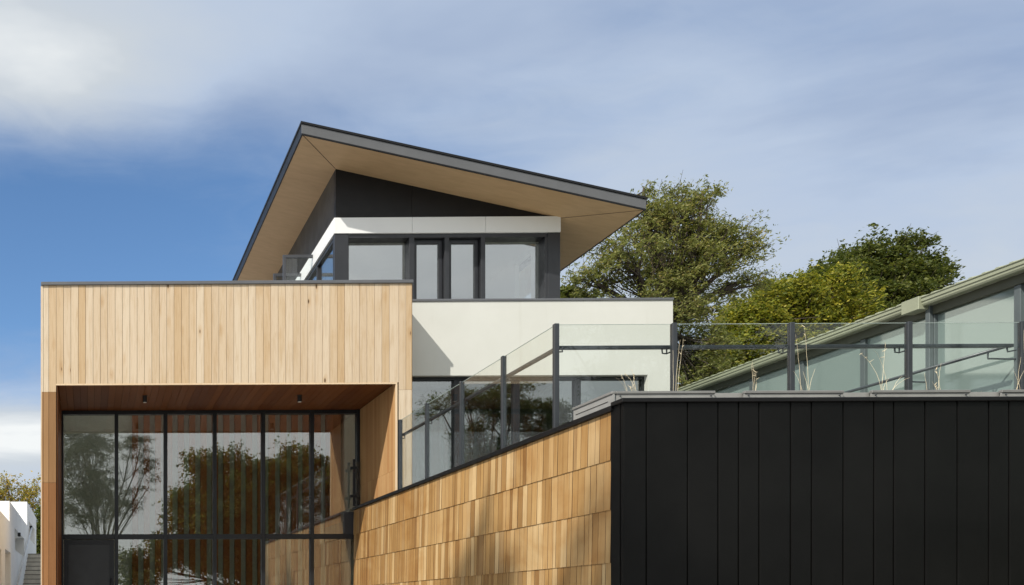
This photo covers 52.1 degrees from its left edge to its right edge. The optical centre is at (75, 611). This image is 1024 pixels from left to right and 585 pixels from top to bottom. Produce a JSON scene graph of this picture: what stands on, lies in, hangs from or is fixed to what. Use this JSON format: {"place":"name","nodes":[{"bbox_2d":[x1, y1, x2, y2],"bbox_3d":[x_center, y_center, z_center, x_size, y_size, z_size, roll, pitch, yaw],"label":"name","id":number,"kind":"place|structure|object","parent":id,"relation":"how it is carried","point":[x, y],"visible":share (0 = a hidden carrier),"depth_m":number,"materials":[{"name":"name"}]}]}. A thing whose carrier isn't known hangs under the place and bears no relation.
{"place":"outdoors","nodes":[
{"label":"outdoors","id":0,"kind":"place"},
{"bbox_2d":[0,501,35,584],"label":"stepped wall","id":1,"kind":"structure","parent":0,"point":[16,518],"depth_m":31.55,"materials":[{"name":"white paint"}]},
{"bbox_2d":[41,121,673,584],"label":"house","id":2,"kind":"structure","parent":0,"point":[369,295],"depth_m":18.40,"materials":[{"name":"brown wood"}]},
{"bbox_2d":[64,540,113,584],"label":"door","id":3,"kind":"structure","parent":2,"relation":"in","point":[86,562],"depth_m":18.12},
{"bbox_2d":[142,395,146,402],"bbox_3d":[1.334,-4.080,16.881,0.104,0.131,0.104,0,0,1],"label":"downlight","id":4,"kind":"object","parent":2,"relation":"attached to","point":[144,398],"visible":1,"depth_m":16.85,"materials":[{"name":"black metal"}]},
{"bbox_2d":[297,395,301,401],"bbox_3d":[4.298,-4.080,16.835,0.104,0.131,0.104,0,0,1],"label":"downlight","id":5,"kind":"object","parent":2,"relation":"attached to","point":[299,398],"visible":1,"depth_m":16.80,"materials":[{"name":"black metal"}]},
{"bbox_2d":[306,239,332,279],"bbox_3d":[5.876,-6.843,23.727,0.120,2.987,8.408,0,0,1],"label":"side window","id":6,"kind":"structure","parent":2,"relation":"in","point":[317,270],"depth_m":20.93,"materials":[{"name":"black metal"}]},
{"bbox_2d":[414,240,441,298],"bbox_3d":[7.812,-6.807,19.507,0.650,2.873,0.075,0,0,1],"label":"glazed door","id":7,"kind":"structure","parent":2,"relation":"in","point":[416,242],"depth_m":19.47,"materials":[{"name":"black metal"}]},
{"bbox_2d":[348,233,547,298],"bbox_3d":[8.213,-6.843,19.497,4.371,2.987,0.292,0,0,1],"label":"upper window","id":8,"kind":"structure","parent":2,"relation":"in","point":[542,239],"depth_m":19.37,"materials":[{"name":"black metal"}]},
{"bbox_2d":[449,240,477,298],"bbox_3d":[8.590,-6.807,19.495,0.681,2.873,0.075,0,0,1],"label":"glazed door","id":9,"kind":"structure","parent":2,"relation":"in","point":[451,242],"depth_m":19.46,"materials":[{"name":"black metal"}]},
{"bbox_2d":[519,257,530,271],"bbox_3d":[10.617,-7.035,21.411,0.080,2.370,2.650,0,0,1],"label":"side window","id":10,"kind":"structure","parent":2,"relation":"in","point":[527,262],"depth_m":20.66,"materials":[{"name":"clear glass"}]},
{"bbox_2d":[412,376,643,467],"bbox_3d":[8.488,-2.818,16.824,4.716,3.335,0.130,0,0,1],"label":"terrace window","id":11,"kind":"structure","parent":2,"relation":"in","point":[576,380],"depth_m":16.78,"materials":[{"name":"black metal"}]},
{"bbox_2d":[0,0,1023,553],"label":"sky","id":12,"kind":"structure","parent":0,"point":[141,140],"materials":[{"name":"blue"}]},
{"bbox_2d":[618,374,635,388],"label":"straw grass","id":13,"kind":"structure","parent":0,"point":[630,379],"depth_m":9.58,"materials":[{"name":"beige plant"}]},
{"bbox_2d":[673,339,685,386],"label":"straw grass","id":14,"kind":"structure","parent":0,"point":[679,367],"depth_m":9.55,"materials":[{"name":"beige plant"}]},
{"bbox_2d":[795,325,814,389],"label":"straw grass","id":15,"kind":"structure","parent":0,"point":[807,366],"depth_m":9.55,"materials":[{"name":"beige plant"}]},
{"bbox_2d":[859,344,907,389],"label":"straw grass","id":16,"kind":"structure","parent":0,"point":[883,369],"depth_m":9.60,"materials":[{"name":"beige plant"}]},
{"label":"ground","id":17,"kind":"structure","parent":0,"visible":0},
{"bbox_2d":[0,470,40,515],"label":"autumn tree","id":18,"kind":"object","parent":17,"relation":"on","point":[26,491],"visible":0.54,"depth_m":54.80,"materials":[{"name":"yellow plant"}]},
{"bbox_2d":[23,554,40,584],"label":"outdoor stairs","id":19,"kind":"structure","parent":17,"relation":"on","point":[32,575],"depth_m":36.26,"materials":[{"name":"concrete"}]},
{"bbox_2d":[33,505,40,553],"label":"hedge shrub","id":20,"kind":"object","parent":17,"relation":"on","point":[37,512],"visible":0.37,"depth_m":46.04,"materials":[{"name":"green plant"}]},
{"bbox_2d":[352,406,612,584],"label":"cedar wall","id":21,"kind":"structure","parent":17,"relation":"on","point":[534,510],"depth_m":11.39,"materials":[{"name":"brown wood"}]},
{"bbox_2d":[350,459,356,505],"bbox_3d":[5.710,-2.625,17.892,0.213,0.953,0.056,0,0,1],"label":"glass guard","id":22,"kind":"object","parent":21,"relation":"on","point":[354,468],"visible":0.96,"depth_m":17.87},
{"bbox_2d":[572,391,615,419],"bbox_3d":[5.714,-1.743,9.686,0.046,1.185,0.770,0,0,1],"label":"planter edging","id":23,"kind":"object","parent":21,"relation":"attached to","point":[594,405],"visible":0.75,"depth_m":9.64,"materials":[{"name":"grey concrete"}]},
{"bbox_2d":[560,283,604,297],"bbox_3d":[19.109,-5.566,33.660,2.198,14.336,1.467,0,0,1],"label":"tree","id":24,"kind":"object","parent":17,"relation":"on","point":[564,293],"visible":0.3,"depth_m":33.29,"materials":[{"name":"green plant"}]},
{"bbox_2d":[560,171,791,388],"bbox_3d":[20.347,-6.697,29.828,7.568,16.597,3.814,0,0,-11],"label":"airy tree","id":25,"kind":"object","parent":17,"relation":"on","point":[702,242],"visible":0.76,"depth_m":29.27,"materials":[{"name":"green plant"}]},
{"bbox_2d":[680,259,889,382],"bbox_3d":[30.482,-6.608,37.399,10.033,16.423,5.350,0,0,1],"label":"dense tree","id":26,"kind":"object","parent":17,"relation":"on","point":[801,298],"visible":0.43,"depth_m":36.38,"materials":[{"name":"green plant"}]},
{"bbox_2d":[611,396,1023,584],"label":"black wall","id":27,"kind":"structure","parent":17,"relation":"on","point":[821,491],"depth_m":8.87,"materials":[{"name":"black wood"}]},
{"bbox_2d":[677,258,1023,392],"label":"annex","id":28,"kind":"object","parent":17,"relation":"on","point":[996,294],"visible":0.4,"depth_m":13.50,"materials":[{"name":"clear glass"}]},
{"bbox_2d":[780,223,965,315],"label":"dark tree","id":29,"kind":"object","parent":17,"relation":"on","point":[903,269],"visible":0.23,"depth_m":40.11,"materials":[{"name":"green plant"}]},
{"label":"terrace","id":30,"kind":"structure","parent":0,"visible":0},
{"bbox_2d":[615,391,714,400],"bbox_3d":[6.254,-1.743,9.313,1.038,1.185,0.044,0,0,1],"label":"planter edging","id":31,"kind":"object","parent":30,"relation":"on","point":[663,394],"visible":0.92,"depth_m":9.30,"materials":[{"name":"metal"}]},
{"bbox_2d":[398,321,1023,488],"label":"glass balustrade","id":32,"kind":"object","parent":30,"relation":"on","point":[907,346],"visible":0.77,"depth_m":10.38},
{"bbox_2d":[742,390,843,396],"bbox_3d":[7.598,-1.743,9.292,1.038,1.185,0.044,0,0,1],"label":"planter edging","id":33,"kind":"object","parent":30,"relation":"on","point":[808,393],"visible":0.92,"depth_m":9.28,"materials":[{"name":"metal"}]},
{"bbox_2d":[715,392,999,397],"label":"planter kerb","id":34,"kind":"structure","parent":30,"relation":"on","point":[867,394],"depth_m":9.31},
{"bbox_2d":[869,390,970,396],"bbox_3d":[8.918,-1.743,9.271,1.026,1.185,0.044,0,0,1],"label":"planter edging","id":35,"kind":"object","parent":30,"relation":"on","point":[918,393],"visible":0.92,"depth_m":9.26,"materials":[{"name":"metal"}]},
{"bbox_2d":[999,390,1023,395],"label":"planter edging","id":36,"kind":"object","parent":30,"relation":"on","point":[1011,392],"visible":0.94,"depth_m":9.25,"materials":[{"name":"metal"}]}
]}

